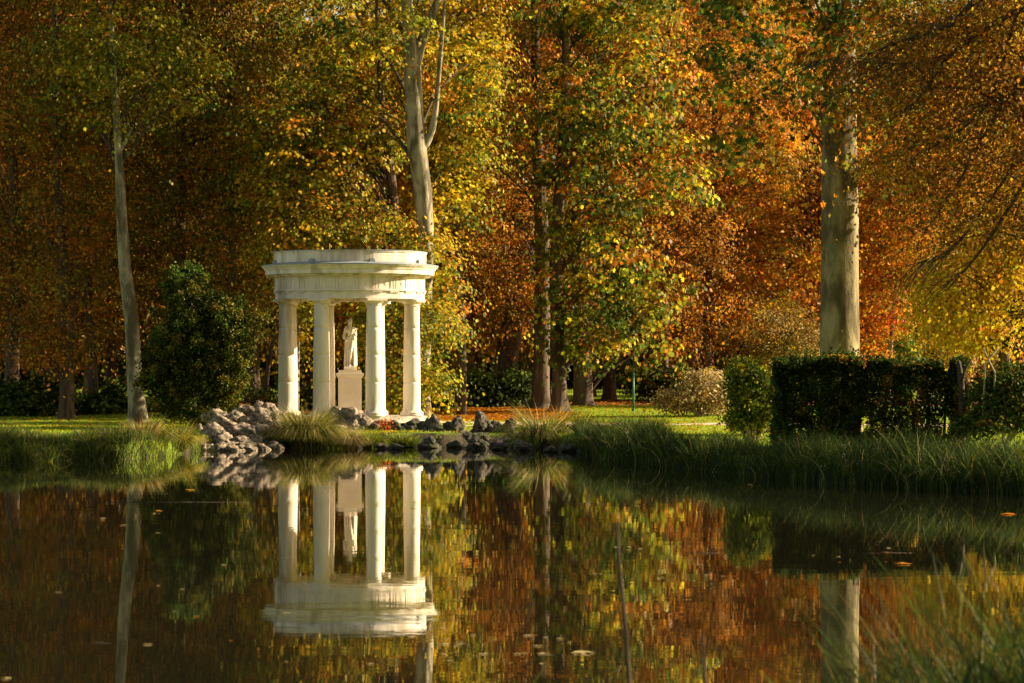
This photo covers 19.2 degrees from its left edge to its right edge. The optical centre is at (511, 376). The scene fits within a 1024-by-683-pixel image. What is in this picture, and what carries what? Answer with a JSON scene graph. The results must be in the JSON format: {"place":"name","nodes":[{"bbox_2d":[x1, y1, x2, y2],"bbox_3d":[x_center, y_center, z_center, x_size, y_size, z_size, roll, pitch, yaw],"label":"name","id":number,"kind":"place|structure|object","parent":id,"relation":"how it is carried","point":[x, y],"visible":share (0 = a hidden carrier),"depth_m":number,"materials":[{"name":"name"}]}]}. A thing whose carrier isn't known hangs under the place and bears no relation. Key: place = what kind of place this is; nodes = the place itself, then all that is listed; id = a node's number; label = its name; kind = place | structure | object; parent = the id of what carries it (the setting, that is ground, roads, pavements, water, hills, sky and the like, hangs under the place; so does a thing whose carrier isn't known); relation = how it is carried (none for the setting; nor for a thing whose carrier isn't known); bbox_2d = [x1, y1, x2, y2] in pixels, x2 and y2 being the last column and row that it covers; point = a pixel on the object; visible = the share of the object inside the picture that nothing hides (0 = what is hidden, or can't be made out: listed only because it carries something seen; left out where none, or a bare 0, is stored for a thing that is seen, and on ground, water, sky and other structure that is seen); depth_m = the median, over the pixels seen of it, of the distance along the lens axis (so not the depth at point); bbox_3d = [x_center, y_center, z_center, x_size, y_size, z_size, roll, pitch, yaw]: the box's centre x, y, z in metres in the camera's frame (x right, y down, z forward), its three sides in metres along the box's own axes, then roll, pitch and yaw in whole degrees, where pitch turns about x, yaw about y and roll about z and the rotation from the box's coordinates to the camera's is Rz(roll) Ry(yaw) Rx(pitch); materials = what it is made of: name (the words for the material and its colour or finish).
{"place":"outdoors","nodes":[
{"label":"outdoors","id":0,"kind":"place"},
{"bbox_2d":[0,447,1023,682],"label":"water","id":1,"kind":"structure","parent":0,"point":[347,559],"depth_m":34.86,"materials":[{"name":"black liquid"}]},
{"bbox_2d":[352,424,394,447],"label":"sedge tuft","id":2,"kind":"object","parent":1,"relation":"on","point":[373,439],"visible":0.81,"depth_m":93.62,"materials":[{"name":"green plant"}]},
{"bbox_2d":[465,437,489,448],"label":"rock","id":3,"kind":"object","parent":1,"relation":"in","point":[476,443],"visible":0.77,"depth_m":92.68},
{"bbox_2d":[513,440,535,450],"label":"rock","id":4,"kind":"object","parent":1,"relation":"in","point":[519,445],"visible":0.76,"depth_m":89.88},
{"bbox_2d":[0,388,1023,492],"bbox_3d":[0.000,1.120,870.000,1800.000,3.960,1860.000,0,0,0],"label":"ground","id":5,"kind":"structure","parent":0,"point":[443,440],"depth_m":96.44,"materials":[{"name":"plant"}]},
{"bbox_2d":[0,376,57,416],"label":"laurel bush","id":6,"kind":"object","parent":5,"relation":"on","point":[26,404],"visible":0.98,"depth_m":116.26,"materials":[{"name":"green plant"}]},
{"bbox_2d":[20,371,88,415],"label":"laurel bush","id":7,"kind":"object","parent":5,"relation":"on","point":[36,379],"visible":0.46,"depth_m":117.57,"materials":[{"name":"green plant"}]},
{"bbox_2d":[0,0,116,383],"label":"chestnut tree","id":8,"kind":"object","parent":5,"relation":"on","point":[13,251],"visible":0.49,"depth_m":118.70,"materials":[{"name":"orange plant"}]},
{"bbox_2d":[0,2,132,373],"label":"background tree","id":9,"kind":"object","parent":5,"relation":"on","point":[24,162],"visible":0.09,"depth_m":132.69,"materials":[{"name":"orange plant"}]},
{"bbox_2d":[0,0,175,418],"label":"chestnut tree","id":10,"kind":"object","parent":5,"relation":"on","point":[66,342],"visible":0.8,"depth_m":114.14,"materials":[{"name":"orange plant"}]},
{"bbox_2d":[30,171,164,394],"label":"background tree","id":11,"kind":"object","parent":5,"relation":"on","point":[85,385],"visible":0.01,"depth_m":175.68,"materials":[{"name":"orange plant"}]},
{"bbox_2d":[1,0,196,396],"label":"chestnut tree","id":12,"kind":"object","parent":5,"relation":"on","point":[94,362],"visible":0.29,"depth_m":119.82,"materials":[{"name":"orange plant"}]},
{"bbox_2d":[75,376,127,414],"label":"laurel bush","id":13,"kind":"object","parent":5,"relation":"on","point":[115,400],"visible":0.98,"depth_m":118.44,"materials":[{"name":"green plant"}]},
{"bbox_2d":[0,0,212,380],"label":"background tree","id":14,"kind":"object","parent":5,"relation":"on","point":[57,376],"visible":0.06,"depth_m":132.65,"materials":[{"name":"orange plant"}]},
{"bbox_2d":[3,11,213,378],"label":"background tree","id":15,"kind":"object","parent":5,"relation":"on","point":[103,363],"visible":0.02,"depth_m":153.03,"materials":[{"name":"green plant"}]},
{"bbox_2d":[0,420,217,461],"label":"bank grass","id":16,"kind":"structure","parent":5,"relation":"on","point":[20,442],"depth_m":80.85,"materials":[{"name":"plant"}]},
{"bbox_2d":[19,4,212,394],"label":"background tree","id":17,"kind":"object","parent":5,"relation":"on","point":[111,360],"visible":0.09,"depth_m":136.19,"materials":[{"name":"orange plant"}]},
{"bbox_2d":[0,0,275,422],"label":"plane tree","id":18,"kind":"object","parent":5,"relation":"on","point":[91,75],"visible":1,"depth_m":110.94,"materials":[{"name":"green plant"}]},
{"bbox_2d":[117,412,185,442],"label":"sedge tuft","id":19,"kind":"object","parent":5,"relation":"on","point":[152,427],"visible":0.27,"depth_m":84.80,"materials":[{"name":"green plant"}]},
{"bbox_2d":[151,419,209,449],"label":"sedge tuft","id":20,"kind":"object","parent":5,"relation":"on","point":[189,440],"visible":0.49,"depth_m":86.81,"materials":[{"name":"green plant"}]},
{"bbox_2d":[65,0,312,330],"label":"chestnut tree","id":21,"kind":"object","parent":5,"relation":"on","point":[183,176],"visible":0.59,"depth_m":118.23,"materials":[{"name":"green plant"}]},
{"bbox_2d":[157,260,234,426],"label":"yew shrub","id":22,"kind":"object","parent":5,"relation":"on","point":[179,279],"visible":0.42,"depth_m":102.62,"materials":[{"name":"green plant"}]},
{"bbox_2d":[131,279,272,428],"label":"yew shrub","id":23,"kind":"object","parent":5,"relation":"on","point":[207,351],"visible":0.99,"depth_m":100.22,"materials":[{"name":"green plant"}]},
{"bbox_2d":[198,422,223,440],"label":"rock","id":24,"kind":"object","parent":5,"relation":"on","point":[213,430],"visible":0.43,"depth_m":92.77,"materials":[{"name":"stone"}]},
{"bbox_2d":[97,0,334,385],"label":"background tree","id":25,"kind":"object","parent":5,"relation":"on","point":[219,282],"visible":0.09,"depth_m":134.13,"materials":[{"name":"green plant"}]},
{"bbox_2d":[206,415,236,430],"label":"rock","id":26,"kind":"object","parent":5,"relation":"on","point":[223,422],"visible":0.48,"depth_m":94.14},
{"bbox_2d":[212,430,238,445],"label":"rock","id":27,"kind":"object","parent":5,"relation":"on","point":[224,436],"visible":0.48,"depth_m":92.18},
{"bbox_2d":[116,0,347,411],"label":"chestnut tree","id":28,"kind":"object","parent":5,"relation":"on","point":[214,11],"visible":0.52,"depth_m":117.22,"materials":[{"name":"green plant"}]},
{"bbox_2d":[225,410,245,423],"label":"rock","id":29,"kind":"object","parent":5,"relation":"on","point":[234,415],"visible":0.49,"depth_m":95.65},
{"bbox_2d":[200,408,226,422],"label":"rock","id":30,"kind":"object","parent":29,"relation":"on","point":[209,415],"visible":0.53,"depth_m":95.74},
{"bbox_2d":[226,422,255,436],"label":"rock","id":31,"kind":"object","parent":5,"relation":"on","point":[242,429],"visible":0.57,"depth_m":93.74,"materials":[{"name":"stone"}]},
{"bbox_2d":[196,141,290,401],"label":"young tree","id":32,"kind":"object","parent":5,"relation":"on","point":[268,365],"visible":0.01,"depth_m":124.42,"materials":[{"name":"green plant"}]},
{"bbox_2d":[238,414,257,424],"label":"rock","id":33,"kind":"object","parent":5,"relation":"on","point":[250,419],"visible":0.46,"depth_m":95.64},
{"bbox_2d":[249,409,272,424],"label":"rock","id":34,"kind":"object","parent":33,"relation":"on","point":[262,416],"visible":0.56,"depth_m":95.69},
{"bbox_2d":[196,138,306,405],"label":"young tree","id":35,"kind":"object","parent":5,"relation":"on","point":[254,367],"visible":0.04,"depth_m":123.89,"materials":[{"name":"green plant"}]},
{"bbox_2d":[122,0,400,403],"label":"background tree","id":36,"kind":"object","parent":5,"relation":"on","point":[336,23],"visible":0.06,"depth_m":136.06,"materials":[{"name":"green plant"}]},
{"bbox_2d":[261,19,340,391],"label":"background tree","id":37,"kind":"object","parent":5,"relation":"on","point":[306,377],"depth_m":188.69,"materials":[{"name":"orange plant"}]},
{"bbox_2d":[251,399,360,448],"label":"sedge tuft","id":38,"kind":"object","parent":5,"relation":"on","point":[301,433],"visible":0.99,"depth_m":93.29,"materials":[{"name":"green plant"}]},
{"bbox_2d":[227,158,387,410],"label":"young tree","id":39,"kind":"object","parent":5,"relation":"on","point":[307,310],"visible":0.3,"depth_m":113.34,"materials":[{"name":"yellow plant"}]},
{"bbox_2d":[240,380,402,409],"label":"laurel bush","id":40,"kind":"object","parent":5,"relation":"on","point":[307,395],"visible":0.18,"depth_m":123.41,"materials":[{"name":"green plant"}]},
{"bbox_2d":[216,0,431,385],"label":"background tree","id":41,"kind":"object","parent":5,"relation":"on","point":[374,193],"visible":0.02,"depth_m":140.98,"materials":[{"name":"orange plant"}]},
{"bbox_2d":[266,0,419,382],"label":"background tree","id":42,"kind":"object","parent":5,"relation":"on","point":[358,358],"visible":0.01,"depth_m":163.56,"materials":[{"name":"orange plant"}]},
{"bbox_2d":[333,406,360,428],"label":"rock","id":43,"kind":"object","parent":5,"relation":"on","point":[348,414],"visible":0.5,"depth_m":100.12,"materials":[{"name":"stone"}]},
{"bbox_2d":[322,421,377,448],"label":"sedge tuft","id":44,"kind":"object","parent":5,"relation":"on","point":[351,442],"visible":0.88,"depth_m":93.30,"materials":[{"name":"green plant"}]},
{"bbox_2d":[185,0,514,414],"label":"maple tree","id":45,"kind":"object","parent":5,"relation":"on","point":[281,135],"visible":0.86,"depth_m":111.93,"materials":[{"name":"yellow plant"}]},
{"bbox_2d":[261,249,438,422],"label":"rotunda","id":46,"kind":"structure","parent":5,"relation":"on","point":[326,281],"depth_m":102.83,"materials":[{"name":"stone"}]},
{"bbox_2d":[336,370,363,414],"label":"pedestal","id":47,"kind":"object","parent":46,"relation":"on","point":[349,388],"visible":0.7,"depth_m":104.58,"materials":[{"name":"stone"}]},
{"bbox_2d":[343,318,356,369],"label":"statue","id":48,"kind":"object","parent":47,"relation":"on","point":[350,355],"visible":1,"depth_m":104.92,"materials":[{"name":"stone"}]},
{"bbox_2d":[347,414,372,430],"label":"rock","id":49,"kind":"object","parent":5,"relation":"on","point":[364,420],"visible":0.46,"depth_m":99.76,"materials":[{"name":"stone"}]},
{"bbox_2d":[385,430,422,446],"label":"sedge tuft","id":50,"kind":"object","parent":5,"relation":"on","point":[410,442],"visible":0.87,"depth_m":94.52,"materials":[{"name":"green plant"}]},
{"bbox_2d":[240,0,568,417],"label":"plane tree","id":51,"kind":"object","parent":5,"relation":"on","point":[418,140],"visible":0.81,"depth_m":112.86,"materials":[{"name":"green plant"}]},
{"bbox_2d":[300,0,515,383],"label":"background tree","id":52,"kind":"object","parent":5,"relation":"on","point":[340,339],"visible":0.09,"depth_m":140.30,"materials":[{"name":"orange plant"}]},
{"bbox_2d":[334,288,497,423],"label":"maple tree","id":53,"kind":"object","parent":5,"relation":"on","point":[431,379],"visible":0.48,"depth_m":110.04,"materials":[{"name":"yellow plant"}]},
{"bbox_2d":[422,413,444,431],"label":"rock","id":54,"kind":"object","parent":5,"relation":"on","point":[432,423],"visible":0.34,"depth_m":96.86,"materials":[{"name":"stone"}]},
{"bbox_2d":[430,385,469,410],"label":"laurel bush","id":55,"kind":"object","parent":5,"relation":"on","point":[435,406],"visible":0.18,"depth_m":121.60,"materials":[{"name":"green plant"}]},
{"bbox_2d":[431,349,472,387],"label":"maple tree","id":56,"kind":"object","parent":5,"relation":"on","point":[453,365],"visible":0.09,"depth_m":148.90,"materials":[{"name":"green plant"}]},
{"bbox_2d":[443,415,464,431],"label":"rock","id":57,"kind":"object","parent":5,"relation":"on","point":[456,423],"visible":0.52,"depth_m":97.78,"materials":[{"name":"stone"}]},
{"bbox_2d":[393,132,515,404],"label":"young tree","id":58,"kind":"object","parent":5,"relation":"on","point":[448,360],"visible":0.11,"depth_m":126.74,"materials":[{"name":"yellow plant"}]},
{"bbox_2d":[400,130,526,343],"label":"young tree","id":59,"kind":"object","parent":5,"relation":"on","point":[468,251],"visible":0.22,"depth_m":126.17,"materials":[{"name":"yellow plant"}]},
{"bbox_2d":[373,0,562,414],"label":"maple tree","id":60,"kind":"object","parent":5,"relation":"on","point":[449,18],"visible":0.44,"depth_m":117.31,"materials":[{"name":"yellow plant"}]},
{"bbox_2d":[0,399,947,433],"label":"fallen leaves","id":61,"kind":"object","parent":5,"relation":"on","point":[502,414],"visible":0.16,"depth_m":117.54,"materials":[{"name":"orange plant"}]},
{"bbox_2d":[470,410,490,432],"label":"rock","id":62,"kind":"object","parent":5,"relation":"on","point":[482,421],"visible":0.77,"depth_m":96.82,"materials":[{"name":"stone"}]},
{"bbox_2d":[400,0,572,379],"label":"chestnut tree","id":63,"kind":"object","parent":5,"relation":"on","point":[507,354],"visible":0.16,"depth_m":131.71,"materials":[{"name":"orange plant"}]},
{"bbox_2d":[443,361,531,407],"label":"laurel bush","id":64,"kind":"object","parent":5,"relation":"on","point":[512,387],"visible":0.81,"depth_m":125.34,"materials":[{"name":"green plant"}]},
{"bbox_2d":[400,0,586,378],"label":"background tree","id":65,"kind":"object","parent":5,"relation":"on","point":[478,359],"visible":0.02,"depth_m":145.34,"materials":[{"name":"orange plant"}]},
{"bbox_2d":[0,18,1022,388],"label":"wood","id":66,"kind":"object","parent":5,"relation":"on","point":[122,372],"visible":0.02,"depth_m":226.21,"materials":[{"name":"brown plant"}]},
{"bbox_2d":[450,0,601,408],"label":"chestnut tree","id":67,"kind":"object","parent":5,"relation":"on","point":[539,378],"visible":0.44,"depth_m":124.32,"materials":[{"name":"green plant"}]},
{"bbox_2d":[484,394,584,447],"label":"sedge tuft","id":68,"kind":"object","parent":5,"relation":"on","point":[545,430],"visible":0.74,"depth_m":94.05,"materials":[{"name":"green plant"}]},
{"bbox_2d":[443,0,657,399],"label":"background tree","id":69,"kind":"object","parent":5,"relation":"on","point":[526,351],"visible":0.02,"depth_m":147.46,"materials":[{"name":"orange plant"}]},
{"bbox_2d":[452,0,732,411],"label":"plane tree","id":70,"kind":"object","parent":5,"relation":"on","point":[560,171],"visible":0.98,"depth_m":120.18,"materials":[{"name":"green plant"}]},
{"bbox_2d":[508,12,736,400],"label":"background tree","id":71,"kind":"object","parent":5,"relation":"on","point":[609,389],"visible":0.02,"depth_m":150.27,"materials":[{"name":"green plant"}]},
{"bbox_2d":[616,520,630,682],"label":"dry stalk","id":72,"kind":"object","parent":5,"relation":"on","point":[626,649],"visible":1,"depth_m":13.49,"materials":[{"name":"brown plant"}]},
{"bbox_2d":[489,0,761,406],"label":"chestnut tree","id":73,"kind":"object","parent":5,"relation":"on","point":[581,385],"visible":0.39,"depth_m":128.76,"materials":[{"name":"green plant"}]},
{"bbox_2d":[609,410,684,436],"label":"sedge tuft","id":74,"kind":"object","parent":5,"relation":"on","point":[660,422],"visible":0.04,"depth_m":84.89,"materials":[{"name":"green plant"}]},
{"bbox_2d":[601,358,692,402],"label":"laurel bush","id":75,"kind":"object","parent":5,"relation":"on","point":[648,382],"visible":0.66,"depth_m":139.46,"materials":[{"name":"green plant"}]},
{"bbox_2d":[635,361,729,415],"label":"dry bush","id":76,"kind":"object","parent":5,"relation":"on","point":[687,401],"visible":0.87,"depth_m":116.59,"materials":[{"name":"beige plant"}]},
{"bbox_2d":[601,0,794,371],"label":"chestnut tree","id":77,"kind":"object","parent":5,"relation":"on","point":[685,237],"visible":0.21,"depth_m":142.30,"materials":[{"name":"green plant"}]},
{"bbox_2d":[689,636,718,682],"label":"dry stalk","id":78,"kind":"object","parent":5,"relation":"on","point":[704,664],"visible":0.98,"depth_m":13.00,"materials":[{"name":"brown plant"}]},
{"bbox_2d":[603,0,816,376],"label":"background tree","id":79,"kind":"object","parent":5,"relation":"on","point":[690,363],"visible":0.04,"depth_m":146.96,"materials":[{"name":"orange plant"}]},
{"bbox_2d":[660,186,770,389],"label":"background tree","id":80,"kind":"object","parent":5,"relation":"on","point":[719,363],"depth_m":171.31,"materials":[{"name":"orange plant"}]},
{"bbox_2d":[631,0,820,404],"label":"maple tree","id":81,"kind":"object","parent":5,"relation":"on","point":[735,204],"visible":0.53,"depth_m":132.84,"materials":[{"name":"orange plant"}]},
{"bbox_2d":[710,353,785,444],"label":"hedge shrub","id":82,"kind":"object","parent":5,"relation":"on","point":[747,387],"visible":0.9,"depth_m":78.58,"materials":[{"name":"green plant"}]},
{"bbox_2d":[659,1,864,375],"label":"background tree","id":83,"kind":"object","parent":5,"relation":"on","point":[735,340],"visible":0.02,"depth_m":152.11,"materials":[{"name":"orange plant"}]},
{"bbox_2d":[707,287,819,397],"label":"bare shrub","id":84,"kind":"object","parent":5,"relation":"on","point":[792,345],"visible":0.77,"depth_m":126.59,"materials":[{"name":"brown plant"}]},
{"bbox_2d":[550,407,1023,493],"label":"bank reeds","id":85,"kind":"object","parent":5,"relation":"on","point":[895,455],"visible":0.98,"depth_m":63.37,"materials":[{"name":"green plant"}]},
{"bbox_2d":[720,0,909,396],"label":"background tree","id":86,"kind":"object","parent":5,"relation":"on","point":[810,230],"visible":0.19,"depth_m":148.83,"materials":[{"name":"orange plant"}]},
{"bbox_2d":[766,344,864,444],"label":"hedge","id":87,"kind":"object","parent":5,"relation":"on","point":[800,410],"visible":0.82,"depth_m":74.31,"materials":[{"name":"green plant"}]},
{"bbox_2d":[639,0,1005,438],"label":"plane tree","id":88,"kind":"object","parent":5,"relation":"on","point":[839,306],"visible":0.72,"depth_m":84.48,"materials":[{"name":"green plant"}]},
{"bbox_2d":[695,540,1023,682],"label":"foreground grass","id":89,"kind":"structure","parent":5,"relation":"on","point":[981,674],"depth_m":13.72,"materials":[{"name":"plant"}]},
{"bbox_2d":[776,0,975,395],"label":"background tree","id":90,"kind":"object","parent":5,"relation":"on","point":[861,237],"visible":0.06,"depth_m":151.75,"materials":[{"name":"orange plant"}]},
{"bbox_2d":[752,0,1023,347],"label":"beech tree","id":91,"kind":"object","parent":5,"relation":"on","point":[1008,83],"visible":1,"depth_m":78.08,"materials":[{"name":"orange plant"}]},
{"bbox_2d":[876,334,929,397],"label":"laurel bush","id":92,"kind":"object","parent":5,"relation":"on","point":[897,346],"visible":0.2,"depth_m":125.70,"materials":[{"name":"green plant"}]},
{"bbox_2d":[842,347,974,447],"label":"hedge","id":93,"kind":"object","parent":5,"relation":"on","point":[906,373],"visible":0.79,"depth_m":73.78,"materials":[{"name":"green plant"}]},
{"bbox_2d":[797,0,1023,399],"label":"background tree","id":94,"kind":"object","parent":5,"relation":"on","point":[957,5],"visible":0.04,"depth_m":152.27,"materials":[{"name":"orange plant"}]},
{"bbox_2d":[879,242,962,405],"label":"young tree","id":95,"kind":"object","parent":5,"relation":"on","point":[905,276],"visible":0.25,"depth_m":129.98,"materials":[{"name":"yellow plant"}]},
{"bbox_2d":[857,106,996,401],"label":"maple tree","id":96,"kind":"object","parent":5,"relation":"on","point":[875,309],"visible":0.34,"depth_m":133.20,"materials":[{"name":"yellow plant"}]},
{"bbox_2d":[891,239,983,403],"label":"young tree","id":97,"kind":"object","parent":5,"relation":"on","point":[935,356],"visible":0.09,"depth_m":129.38,"materials":[{"name":"yellow plant"}]},
{"bbox_2d":[859,50,1023,433],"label":"maple tree","id":98,"kind":"object","parent":5,"relation":"on","point":[952,299],"visible":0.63,"depth_m":93.01,"materials":[{"name":"yellow plant"}]},
{"bbox_2d":[956,359,970,444],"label":"tree stump","id":99,"kind":"object","parent":5,"relation":"on","point":[960,374],"visible":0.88,"depth_m":73.53,"materials":[{"name":"wood"}]},
{"bbox_2d":[907,1,1023,382],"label":"background tree","id":100,"kind":"object","parent":5,"relation":"on","point":[989,180],"depth_m":159.57,"materials":[{"name":"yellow plant"}]},
{"bbox_2d":[943,358,1023,448],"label":"hedge shrub","id":101,"kind":"object","parent":5,"relation":"on","point":[1005,413],"visible":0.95,"depth_m":72.49,"materials":[{"name":"green plant"}]},
{"bbox_2d":[972,282,1023,424],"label":"yew tree","id":102,"kind":"object","parent":5,"relation":"on","point":[1020,314],"visible":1,"depth_m":70.24,"materials":[{"name":"green plant"}]},
{"bbox_2d":[972,339,1023,381],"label":"laurel bush","id":103,"kind":"object","parent":5,"relation":"on","point":[1013,354],"visible":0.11,"depth_m":129.46,"materials":[{"name":"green plant"}]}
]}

